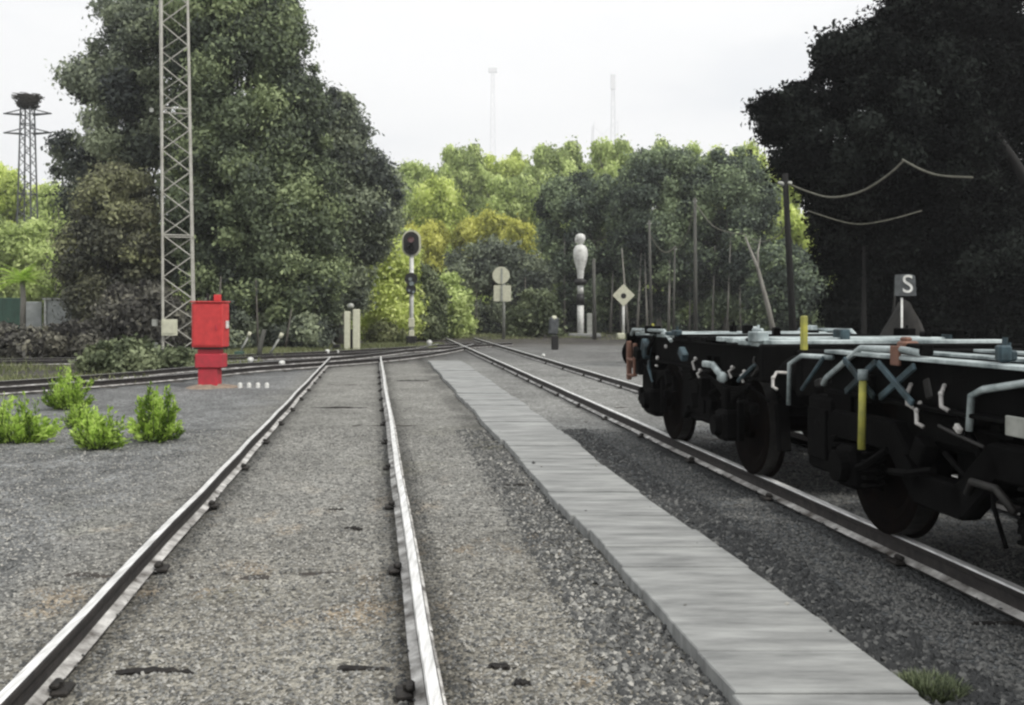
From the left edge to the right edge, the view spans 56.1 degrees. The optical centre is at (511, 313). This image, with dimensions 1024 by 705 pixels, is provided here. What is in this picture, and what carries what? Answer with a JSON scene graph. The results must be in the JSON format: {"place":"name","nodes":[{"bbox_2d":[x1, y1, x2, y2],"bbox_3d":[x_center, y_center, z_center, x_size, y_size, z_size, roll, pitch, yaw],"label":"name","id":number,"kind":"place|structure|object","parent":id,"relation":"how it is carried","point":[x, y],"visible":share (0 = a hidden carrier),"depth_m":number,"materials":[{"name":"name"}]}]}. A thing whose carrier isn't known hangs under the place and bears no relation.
{"place":"outdoors","nodes":[
{"label":"outdoors","id":0,"kind":"place"},
{"bbox_2d":[0,330,625,384],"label":"grass","id":1,"kind":"structure","parent":0,"point":[248,350],"depth_m":39.27,"materials":[{"name":"plant"}]},
{"bbox_2d":[0,233,1023,704],"bbox_3d":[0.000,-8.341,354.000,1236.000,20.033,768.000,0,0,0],"label":"ground","id":2,"kind":"structure","parent":0,"point":[422,395],"depth_m":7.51,"materials":[{"name":"gravel"}]},
{"bbox_2d":[0,298,20,328],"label":"panel fence","id":3,"kind":"object","parent":2,"relation":"on","point":[10,309],"visible":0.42,"depth_m":48.45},
{"bbox_2d":[0,161,44,225],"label":"hill tree","id":4,"kind":"object","parent":2,"relation":"on","point":[8,193],"visible":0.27,"depth_m":97.92,"materials":[{"name":"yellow plant"}]},
{"bbox_2d":[0,318,51,358],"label":"bush","id":5,"kind":"object","parent":2,"relation":"on","point":[22,341],"visible":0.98,"depth_m":33.35,"materials":[{"name":"grey plant"}]},
{"bbox_2d":[0,262,52,326],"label":"palm tree","id":6,"kind":"object","parent":2,"relation":"on","point":[23,277],"visible":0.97,"depth_m":45.88,"materials":[{"name":"green plant"}]},
{"bbox_2d":[0,215,54,301],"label":"hill tree","id":7,"kind":"object","parent":2,"relation":"on","point":[17,242],"visible":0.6,"depth_m":70.05,"materials":[{"name":"green plant"}]},
{"bbox_2d":[3,106,51,227],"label":"lattice pylon","id":8,"kind":"object","parent":2,"relation":"on","point":[34,133],"visible":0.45,"depth_m":79.86,"materials":[{"name":"metal"}]},
{"bbox_2d":[11,92,44,109],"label":"stork nest","id":9,"kind":"object","parent":8,"relation":"on","point":[26,100],"visible":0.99,"depth_m":79.42,"materials":[{"name":"wood"}]},
{"bbox_2d":[0,391,64,443],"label":"broom shrub","id":10,"kind":"object","parent":2,"relation":"on","point":[17,429],"visible":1,"depth_m":12.12,"materials":[{"name":"green plant"}]},
{"bbox_2d":[26,302,41,328],"bbox_3d":[-24.185,0.537,48.485,0.832,2.226,0.150,0,0,0],"label":"panel fence","id":11,"kind":"object","parent":2,"relation":"on","point":[34,314],"visible":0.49,"depth_m":48.44,"materials":[{"name":"metal"}]},
{"bbox_2d":[9,247,76,328],"bbox_3d":[-29.752,-1.112,61.919,4.992,6.984,4.343,0,0,8],"label":"hill tree","id":12,"kind":"object","parent":2,"relation":"on","point":[38,292],"visible":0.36,"depth_m":60.80,"materials":[{"name":"green plant"}]},
{"bbox_2d":[18,179,91,254],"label":"hill tree","id":13,"kind":"object","parent":2,"relation":"on","point":[44,208],"visible":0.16,"depth_m":87.85,"materials":[{"name":"green plant"}]},
{"bbox_2d":[42,298,70,326],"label":"grey shed","id":14,"kind":"structure","parent":2,"relation":"on","point":[49,315],"depth_m":48.10,"materials":[{"name":"metal"}]},
{"bbox_2d":[37,363,95,409],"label":"broom shrub","id":15,"kind":"object","parent":2,"relation":"on","point":[61,395],"visible":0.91,"depth_m":16.42,"materials":[{"name":"green plant"}]},
{"bbox_2d":[37,313,108,357],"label":"bush","id":16,"kind":"object","parent":2,"relation":"on","point":[69,338],"visible":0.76,"depth_m":34.44,"materials":[{"name":"grey plant"}]},
{"bbox_2d":[60,398,87,427],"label":"broom shrub","id":17,"kind":"object","parent":2,"relation":"on","point":[79,408],"visible":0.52,"depth_m":13.86,"materials":[{"name":"green plant"}]},
{"bbox_2d":[68,402,131,449],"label":"broom shrub","id":18,"kind":"object","parent":2,"relation":"on","point":[97,434],"visible":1,"depth_m":11.59,"materials":[{"name":"green plant"}]},
{"bbox_2d":[41,152,172,323],"bbox_3d":[-18.879,-2.844,44.918,5.690,9.019,5.446,0,0,-27],"label":"broadleaf tree","id":19,"kind":"object","parent":2,"relation":"on","point":[119,248],"visible":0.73,"depth_m":43.78,"materials":[{"name":"green plant"}]},
{"bbox_2d":[68,333,165,373],"bbox_3d":[-10.611,1.119,26.005,2.589,1.164,2.221,0,0,0],"label":"bush","id":20,"kind":"object","parent":2,"relation":"on","point":[133,354],"visible":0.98,"depth_m":25.39,"materials":[{"name":"green plant"}]},
{"bbox_2d":[40,0,203,289],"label":"broadleaf tree","id":21,"kind":"object","parent":2,"relation":"on","point":[114,86],"visible":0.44,"depth_m":47.75,"materials":[{"name":"green plant"}]},
{"bbox_2d":[83,277,191,348],"bbox_3d":[-15.564,0.064,39.800,4.949,3.186,4.803,0,0,0],"label":"bush","id":22,"kind":"object","parent":2,"relation":"on","point":[115,317],"visible":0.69,"depth_m":39.00,"materials":[{"name":"green plant"}]},
{"bbox_2d":[107,666,193,674],"bbox_3d":[-1.656,1.655,4.397,0.396,0.060,0.062,0,0,0],"label":"timber scrap","id":23,"kind":"object","parent":2,"relation":"on","point":[138,670],"visible":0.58,"depth_m":4.39,"materials":[{"name":"wood"}]},
{"bbox_2d":[125,381,186,442],"bbox_3d":[-4.550,1.259,12.377,0.708,0.796,0.554,0,0,23],"label":"broom shrub","id":24,"kind":"object","parent":2,"relation":"on","point":[157,423],"visible":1,"depth_m":12.29,"materials":[{"name":"green plant"}]},
{"bbox_2d":[149,0,195,350],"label":"lattice mast","id":25,"kind":"object","parent":2,"relation":"on","point":[169,327],"visible":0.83,"depth_m":32.30,"materials":[{"name":"metal"}]},
{"bbox_2d":[156,339,197,367],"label":"bush","id":26,"kind":"object","parent":2,"relation":"on","point":[179,356],"visible":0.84,"depth_m":28.56,"materials":[{"name":"green plant"}]},
{"bbox_2d":[186,384,242,389],"bbox_3d":[-6.589,1.678,21.303,1.935,0.228,1.445,0,0,0],"label":"earth mound","id":27,"kind":"object","parent":2,"relation":"on","point":[202,387],"visible":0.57,"depth_m":21.09,"materials":[{"name":"soil"}]},
{"bbox_2d":[190,294,229,385],"bbox_3d":[-6.684,0.612,21.332,0.758,2.077,0.568,0,0,0],"label":"trackside cabinet","id":28,"kind":"object","parent":27,"relation":"on","point":[210,331],"visible":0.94,"depth_m":21.11,"materials":[{"name":"metal"}]},
{"bbox_2d":[0,356,446,704],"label":"railway track","id":29,"kind":"structure","parent":2,"relation":"on","point":[43,673],"depth_m":5.46,"materials":[{"name":"steel"},{"name":"dark rusty steel"}]},
{"bbox_2d":[189,294,267,349],"bbox_3d":[-12.847,0.403,41.910,3.301,2.520,3.455,0,0,27],"label":"bush","id":30,"kind":"object","parent":2,"relation":"on","point":[241,324],"visible":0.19,"depth_m":41.57,"materials":[{"name":"green plant"}]},
{"bbox_2d":[0,344,478,395],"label":"railway track","id":31,"kind":"structure","parent":2,"relation":"on","point":[34,386],"depth_m":25.74,"materials":[{"name":"steel"},{"name":"dark rusty steel"}]},
{"bbox_2d":[234,331,251,354],"bbox_3d":[-10.173,1.175,36.397,0.627,0.970,0.400,0,0,0],"label":"switch lever","id":32,"kind":"object","parent":2,"relation":"on","point":[246,340],"visible":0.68,"depth_m":36.36,"materials":[{"name":"grey metal"}]},
{"bbox_2d":[144,0,365,347],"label":"broadleaf tree","id":33,"kind":"object","parent":2,"relation":"on","point":[261,161],"visible":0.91,"depth_m":43.12,"materials":[{"name":"green plant"}]},
{"bbox_2d":[0,342,511,365],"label":"railway track","id":34,"kind":"structure","parent":2,"relation":"on","point":[291,355],"depth_m":35.80,"materials":[{"name":"steel"},{"name":"gravel"}]},
{"bbox_2d":[256,329,265,355],"bbox_3d":[-8.988,1.121,34.375,0.373,1.085,0.200,0,0,0],"label":"leaning post","id":35,"kind":"object","parent":2,"relation":"on","point":[260,345],"visible":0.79,"depth_m":34.31,"materials":[{"name":"grey wood"}]},
{"bbox_2d":[263,332,283,355],"bbox_3d":[-8.523,1.172,34.375,0.716,0.976,0.400,0,0,0],"label":"switch lever","id":36,"kind":"object","parent":2,"relation":"on","point":[280,336],"visible":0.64,"depth_m":34.34,"materials":[{"name":"grey metal"}]},
{"bbox_2d":[252,308,336,348],"bbox_3d":[-10.022,0.679,43.893,4.426,1.954,3.502,0,0,0],"label":"bush","id":37,"kind":"object","parent":2,"relation":"on","point":[304,331],"visible":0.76,"depth_m":43.03,"materials":[{"name":"green plant"}]},
{"bbox_2d":[311,406,367,408],"bbox_3d":[-3.010,1.659,16.726,0.990,0.061,0.059,0,0,0],"label":"timber scrap","id":38,"kind":"object","parent":2,"relation":"on","point":[336,407],"visible":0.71,"depth_m":16.71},
{"bbox_2d":[344,303,359,349],"bbox_3d":[-6.984,0.601,41.949,0.657,2.098,0.350,0,0,0],"label":"twin post cabinet","id":39,"kind":"object","parent":2,"relation":"on","point":[352,338],"visible":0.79,"depth_m":41.77,"materials":[{"name":"metal"}]},
{"bbox_2d":[344,526,362,530],"bbox_3d":[-1.211,1.655,7.322,0.143,0.058,0.055,0,0,0],"label":"timber scrap","id":40,"kind":"object","parent":2,"relation":"on","point":[358,528],"visible":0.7,"depth_m":7.31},
{"bbox_2d":[311,82,414,344],"bbox_3d":[-8.371,-5.147,49.907,6.542,13.616,6.326,0,0,-29],"label":"broadleaf tree","id":41,"kind":"object","parent":2,"relation":"on","point":[374,187],"visible":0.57,"depth_m":48.78,"materials":[{"name":"green plant"}]},
{"bbox_2d":[337,665,393,671],"bbox_3d":[-0.707,1.656,4.421,0.330,0.060,0.059,0,0,0],"label":"timber scrap","id":42,"kind":"object","parent":2,"relation":"on","point":[343,668],"visible":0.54,"depth_m":4.42,"materials":[{"name":"wood"}]},
{"bbox_2d":[362,318,407,342],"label":"bush","id":43,"kind":"object","parent":2,"relation":"on","point":[384,331],"visible":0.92,"depth_m":51.23,"materials":[{"name":"green plant"}]},
{"bbox_2d":[351,227,437,340],"bbox_3d":[-7.197,-2.027,57.061,5.168,7.374,5.540,0,0,13],"label":"bush","id":44,"kind":"object","parent":2,"relation":"on","point":[391,299],"visible":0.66,"depth_m":55.50,"materials":[{"name":"green plant"}]},
{"bbox_2d":[397,192,410,223],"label":"hill tree","id":45,"kind":"object","parent":2,"relation":"on","point":[405,210],"depth_m":109.78,"materials":[{"name":"green plant"}]},
{"bbox_2d":[402,230,420,344],"bbox_3d":[-5.077,-1.278,48.478,0.772,5.856,0.745,0,0,-43],"label":"railway signal","id":46,"kind":"object","parent":2,"relation":"on","point":[411,244],"visible":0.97,"depth_m":48.33,"materials":[{"name":"white paint"}]},
{"bbox_2d":[396,158,444,229],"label":"hill tree","id":47,"kind":"object","parent":2,"relation":"on","point":[414,173],"visible":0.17,"depth_m":122.34,"materials":[{"name":"green plant"}]},
{"bbox_2d":[404,214,452,273],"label":"hill tree","id":48,"kind":"object","parent":2,"relation":"on","point":[435,240],"visible":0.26,"depth_m":94.13,"materials":[{"name":"green plant"}]},
{"bbox_2d":[406,261,453,339],"bbox_3d":[-5.560,-0.814,58.171,4.103,5.016,4.668,0,0,0],"label":"bush","id":49,"kind":"object","parent":2,"relation":"on","point":[432,285],"visible":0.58,"depth_m":57.00,"materials":[{"name":"green plant"}]},
{"bbox_2d":[407,171,469,254],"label":"hill tree","id":50,"kind":"object","parent":2,"relation":"on","point":[441,199],"visible":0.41,"depth_m":105.09,"materials":[{"name":"green plant"}]},
{"bbox_2d":[89,208,807,328],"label":"wood","id":51,"kind":"object","parent":2,"relation":"on","point":[684,314],"visible":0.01,"depth_m":85.89,"materials":[{"name":"green plant"}]},
{"bbox_2d":[435,267,481,337],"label":"bush","id":52,"kind":"object","parent":2,"relation":"on","point":[462,323],"visible":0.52,"depth_m":62.88,"materials":[{"name":"green plant"}]},
{"bbox_2d":[437,138,492,216],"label":"hill tree","id":53,"kind":"object","parent":2,"relation":"on","point":[466,170],"visible":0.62,"depth_m":132.83,"materials":[{"name":"green plant"}]},
{"bbox_2d":[449,203,510,263],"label":"hill tree","id":54,"kind":"object","parent":2,"relation":"on","point":[483,225],"visible":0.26,"depth_m":95.70,"materials":[{"name":"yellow plant"}]},
{"bbox_2d":[488,67,496,163],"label":"aerial mast","id":55,"kind":"object","parent":2,"relation":"on","point":[491,70],"visible":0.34,"depth_m":698.75,"materials":[{"name":"metal"}]},
{"bbox_2d":[439,234,563,333],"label":"broadleaf tree","id":56,"kind":"object","parent":2,"relation":"on","point":[490,255],"visible":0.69,"depth_m":74.48,"materials":[{"name":"green plant"}]},
{"bbox_2d":[492,267,510,338],"bbox_3d":[-0.644,-0.634,60.311,1.167,4.568,0.320,0,0,0],"label":"trackside sign","id":57,"kind":"object","parent":2,"relation":"on","point":[502,292],"visible":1,"depth_m":60.22,"materials":[{"name":"grey metal"}]},
{"bbox_2d":[486,662,516,669],"bbox_3d":[-0.065,1.656,4.451,0.176,0.061,0.065,0,0,0],"label":"timber scrap","id":58,"kind":"object","parent":2,"relation":"on","point":[497,666],"visible":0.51,"depth_m":4.44,"materials":[{"name":"wood"}]},
{"bbox_2d":[473,168,538,243],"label":"hill tree","id":59,"kind":"object","parent":2,"relation":"on","point":[508,197],"visible":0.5,"depth_m":109.89,"materials":[{"name":"green plant"}]},
{"bbox_2d":[481,147,530,204],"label":"hill tree","id":60,"kind":"object","parent":2,"relation":"on","point":[510,165],"visible":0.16,"depth_m":137.39,"materials":[{"name":"green plant"}]},
{"bbox_2d":[498,483,533,485],"bbox_3d":[0.031,1.656,9.166,0.363,0.063,0.059,0,0,0],"label":"timber scrap","id":61,"kind":"object","parent":2,"relation":"on","point":[520,484],"visible":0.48,"depth_m":9.16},
{"bbox_2d":[498,212,543,258],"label":"hill tree","id":62,"kind":"object","parent":2,"relation":"on","point":[517,230],"visible":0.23,"depth_m":89.97,"materials":[{"name":"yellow plant"}]},
{"bbox_2d":[512,677,530,686],"bbox_3d":[0.042,1.645,4.231,0.088,0.060,0.054,0,0,0],"label":"timber scrap","id":63,"kind":"object","parent":2,"relation":"on","point":[521,682],"visible":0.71,"depth_m":4.22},
{"bbox_2d":[497,285,569,336],"bbox_3d":[1.458,-0.151,65.814,4.936,3.690,4.354,0,0,0],"label":"bush","id":64,"kind":"object","parent":2,"relation":"on","point":[531,313],"visible":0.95,"depth_m":64.91,"materials":[{"name":"green plant"}]},
{"bbox_2d":[548,316,558,349],"bbox_3d":[1.882,0.880,43.421,0.497,1.540,0.350,0,0,0],"label":"ground signal","id":65,"kind":"object","parent":2,"relation":"on","point":[553,326],"visible":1,"depth_m":43.27,"materials":[{"name":"black paint"}]},
{"bbox_2d":[519,135,590,188],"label":"hill tree","id":66,"kind":"object","parent":2,"relation":"on","point":[568,155],"visible":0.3,"depth_m":133.05,"materials":[{"name":"green plant"}]},
{"bbox_2d":[526,163,583,235],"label":"hill tree","id":67,"kind":"object","parent":2,"relation":"on","point":[532,194],"visible":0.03,"depth_m":104.59,"materials":[{"name":"green plant"}]},
{"bbox_2d":[568,234,600,336],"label":"railway signal","id":68,"kind":"object","parent":2,"relation":"on","point":[580,253],"visible":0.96,"depth_m":66.66,"materials":[{"name":"white paint"}]},
{"bbox_2d":[527,164,647,333],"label":"grove tree","id":69,"kind":"object","parent":2,"relation":"on","point":[567,199],"visible":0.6,"depth_m":77.20,"materials":[{"name":"green plant"}]},
{"bbox_2d":[592,259,596,339],"bbox_3d":[5.155,-0.875,60.000,0.284,5.052,0.288,0,0,0],"label":"utility pole","id":70,"kind":"object","parent":2,"relation":"on","point":[594,330],"visible":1,"depth_m":59.90,"materials":[{"name":"grey wood"}]},
{"bbox_2d":[591,121,618,157],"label":"aerial mast","id":71,"kind":"object","parent":2,"relation":"on","point":[592,135],"visible":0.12,"depth_m":691.46,"materials":[{"name":"metal"}]},
{"bbox_2d":[574,133,649,246],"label":"hill tree","id":72,"kind":"object","parent":2,"relation":"on","point":[608,157],"visible":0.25,"depth_m":123.25,"materials":[{"name":"green plant"}]},
{"bbox_2d":[610,74,615,143],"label":"aerial mast","id":73,"kind":"object","parent":2,"relation":"on","point":[613,81],"visible":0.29,"depth_m":698.90,"materials":[{"name":"metal"}]},
{"bbox_2d":[613,284,633,338],"bbox_3d":[7.178,-0.084,61.875,1.444,3.587,0.500,0,0,0],"label":"trackside sign","id":74,"kind":"object","parent":2,"relation":"on","point":[623,294],"visible":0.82,"depth_m":61.76,"materials":[{"name":"metal"}]},
{"bbox_2d":[647,220,652,325],"bbox_3d":[8.904,-2.171,62.000,0.431,7.647,0.228,0,0,0],"label":"utility pole","id":75,"kind":"object","parent":2,"relation":"on","point":[650,278],"visible":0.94,"depth_m":61.92,"materials":[{"name":"grey wood"}]},
{"bbox_2d":[612,307,688,330],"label":"bush","id":76,"kind":"object","parent":2,"relation":"on","point":[642,321],"visible":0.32,"depth_m":80.71,"materials":[{"name":"green plant"}]},
{"bbox_2d":[598,136,704,332],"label":"grove tree","id":77,"kind":"object","parent":2,"relation":"on","point":[648,180],"visible":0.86,"depth_m":74.13,"materials":[{"name":"green plant"}]},
{"bbox_2d":[672,246,676,329],"bbox_3d":[10.680,-1.380,63.000,0.352,6.062,0.168,0,0,0],"label":"utility pole","id":78,"kind":"object","parent":2,"relation":"on","point":[673,314],"visible":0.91,"depth_m":62.94,"materials":[{"name":"grey wood"}]},
{"bbox_2d":[651,134,710,209],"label":"hill tree","id":79,"kind":"object","parent":2,"relation":"on","point":[661,142],"visible":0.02,"depth_m":118.47,"materials":[{"name":"green plant"}]},
{"bbox_2d":[692,198,697,330],"bbox_3d":[11.454,-2.775,60.016,0.318,8.851,0.263,0,0,31],"label":"utility pole","id":80,"kind":"object","parent":2,"relation":"on","point":[694,201],"visible":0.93,"depth_m":59.91,"materials":[{"name":"grey wood"}]},
{"bbox_2d":[695,203,742,233],"bbox_3d":[12.468,-5.720,57.552,0.482,2.402,5.351,0,0,-22],"label":"overhead cable","id":81,"kind":"object","parent":80,"relation":"attached to","point":[714,226],"visible":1,"depth_m":57.75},
{"bbox_2d":[686,303,750,330],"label":"bush","id":82,"kind":"object","parent":2,"relation":"on","point":[707,326],"visible":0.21,"depth_m":80.65,"materials":[{"name":"green plant"}]},
{"bbox_2d":[672,144,784,330],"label":"grove tree","id":83,"kind":"object","parent":2,"relation":"on","point":[734,185],"visible":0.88,"depth_m":72.25,"materials":[{"name":"green broad leaves"},{"name":"bark"}]},
{"bbox_2d":[445,338,1023,622],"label":"railway track","id":84,"kind":"structure","parent":2,"relation":"on","point":[987,588],"depth_m":7.68,"materials":[{"name":"grey metal"}]},
{"bbox_2d":[622,322,1022,476],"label":"flat wagon","id":85,"kind":"object","parent":84,"relation":"on","point":[719,382],"visible":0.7,"depth_m":9.04,"materials":[{"name":"black metal"}]},
{"bbox_2d":[771,316,1023,548],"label":"container wagon","id":86,"kind":"object","parent":84,"relation":"on","point":[903,431],"visible":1,"depth_m":5.82,"materials":[{"name":"black metal"}]},
{"bbox_2d":[707,137,767,208],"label":"hill tree","id":87,"kind":"object","parent":2,"relation":"on","point":[751,145],"visible":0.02,"depth_m":122.77,"materials":[{"name":"green plant"}]},
{"bbox_2d":[744,236,774,330],"bbox_3d":[14.300,-1.366,55.205,1.968,6.105,0.638,0,0,4],"label":"bare tree","id":88,"kind":"object","parent":2,"relation":"on","point":[767,303],"visible":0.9,"depth_m":54.92,"materials":[{"name":"grey plant"}]},
{"bbox_2d":[760,163,801,238],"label":"hill tree","id":89,"kind":"object","parent":2,"relation":"on","point":[796,205],"visible":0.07,"depth_m":107.19,"materials":[{"name":"green plant"}]},
{"bbox_2d":[738,237,832,331],"bbox_3d":[19.082,-1.763,65.856,7.472,6.909,6.572,0,0,0],"label":"grove tree","id":90,"kind":"object","parent":2,"relation":"on","point":[773,271],"visible":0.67,"depth_m":64.33,"materials":[{"name":"green broad leaves"},{"name":"bark"}]},
{"bbox_2d":[778,173,796,330],"bbox_3d":[6.334,-0.773,22.000,0.498,4.854,0.180,0,0,0],"label":"utility pole","id":91,"kind":"object","parent":2,"relation":"on","point":[790,276],"visible":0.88,"depth_m":21.94,"materials":[{"name":"brown wood"}]},
{"bbox_2d":[743,225,784,241],"bbox_3d":[10.004,-3.272,38.450,0.527,2.584,33.742,0,0,12],"label":"overhead cable","id":92,"kind":"object","parent":91,"relation":"attached to","point":[770,239],"visible":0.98,"depth_m":35.70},
{"bbox_2d":[787,161,903,197],"bbox_3d":[7.080,-2.786,20.696,0.201,0.617,3.104,0,0,-30],"label":"overhead cable","id":93,"kind":"object","parent":91,"relation":"attached to","point":[883,178],"visible":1,"depth_m":20.32,"materials":[{"name":"metal"}]},
{"bbox_2d":[902,159,972,177],"bbox_3d":[8.289,-2.836,18.788,0.097,0.568,1.483,0,0,-35],"label":"overhead cable","id":94,"kind":"object","parent":93,"relation":"attached to","point":[918,168],"visible":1,"depth_m":18.78,"materials":[{"name":"metal"}]},
{"bbox_2d":[770,202,817,248],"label":"hill tree","id":95,"kind":"object","parent":2,"relation":"on","point":[798,225],"visible":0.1,"depth_m":84.88,"materials":[{"name":"green plant"}]},
{"bbox_2d":[812,294,836,332],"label":"bush","id":96,"kind":"object","parent":2,"relation":"on","point":[818,301],"visible":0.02,"depth_m":38.28,"materials":[{"name":"green plant"}]},
{"bbox_2d":[803,231,856,288],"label":"hill tree","id":97,"kind":"object","parent":2,"relation":"on","point":[805,242],"visible":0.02,"depth_m":74.82,"materials":[{"name":"green plant"}]},
{"bbox_2d":[740,0,1023,231],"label":"dark tree","id":98,"kind":"object","parent":2,"relation":"on","point":[944,110],"visible":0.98,"depth_m":25.77,"materials":[{"name":"black plant"}]},
{"bbox_2d":[880,299,923,335],"bbox_3d":[9.466,0.679,23.200,1.900,2.035,2.800,0,0,0],"label":"covered heap","id":99,"kind":"object","parent":2,"relation":"on","point":[911,319],"visible":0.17,"depth_m":22.89,"materials":[{"name":"fabric"}]},
{"bbox_2d":[894,274,915,327],"bbox_3d":[8.582,0.398,20.971,0.476,2.504,0.109,0,0,0],"label":"trackside sign","id":100,"kind":"object","parent":2,"relation":"on","point":[904,284],"visible":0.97,"depth_m":20.93,"materials":[{"name":"metal"}]},
{"bbox_2d":[790,157,1023,347],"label":"dark tree","id":101,"kind":"object","parent":2,"relation":"on","point":[975,290],"visible":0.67,"depth_m":27.36,"materials":[{"name":"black plant"}]},
{"bbox_2d":[893,665,974,703],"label":"grass tuft","id":102,"kind":"object","parent":2,"relation":"on","point":[926,681],"visible":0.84,"depth_m":4.17,"materials":[{"name":"plant"}]},
{"bbox_2d":[920,0,1023,266],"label":"dark tree","id":103,"kind":"object","parent":2,"relation":"on","point":[1013,14],"visible":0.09,"depth_m":28.71,"materials":[{"name":"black plant"}]},
{"bbox_2d":[958,621,1023,627],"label":"timber scrap","id":104,"kind":"object","parent":2,"relation":"on","point":[1014,623],"visible":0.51,"depth_m":5.08,"materials":[{"name":"wood"}]},
{"bbox_2d":[0,0,1023,220],"label":"sky","id":105,"kind":"structure","parent":0,"point":[683,69],"materials":[{"name":"white"}]},
{"bbox_2d":[428,361,929,704],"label":"path","id":106,"kind":"structure","parent":0,"point":[740,631],"depth_m":5.55,"materials":[{"name":"wood"}]},
{"bbox_2d":[808,210,921,224],"bbox_3d":[8.183,-2.259,22.380,2.522,0.412,0.290,0,0,23],"label":"overhead cable","id":107,"kind":"object","parent":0,"point":[864,223],"visible":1,"depth_m":22.25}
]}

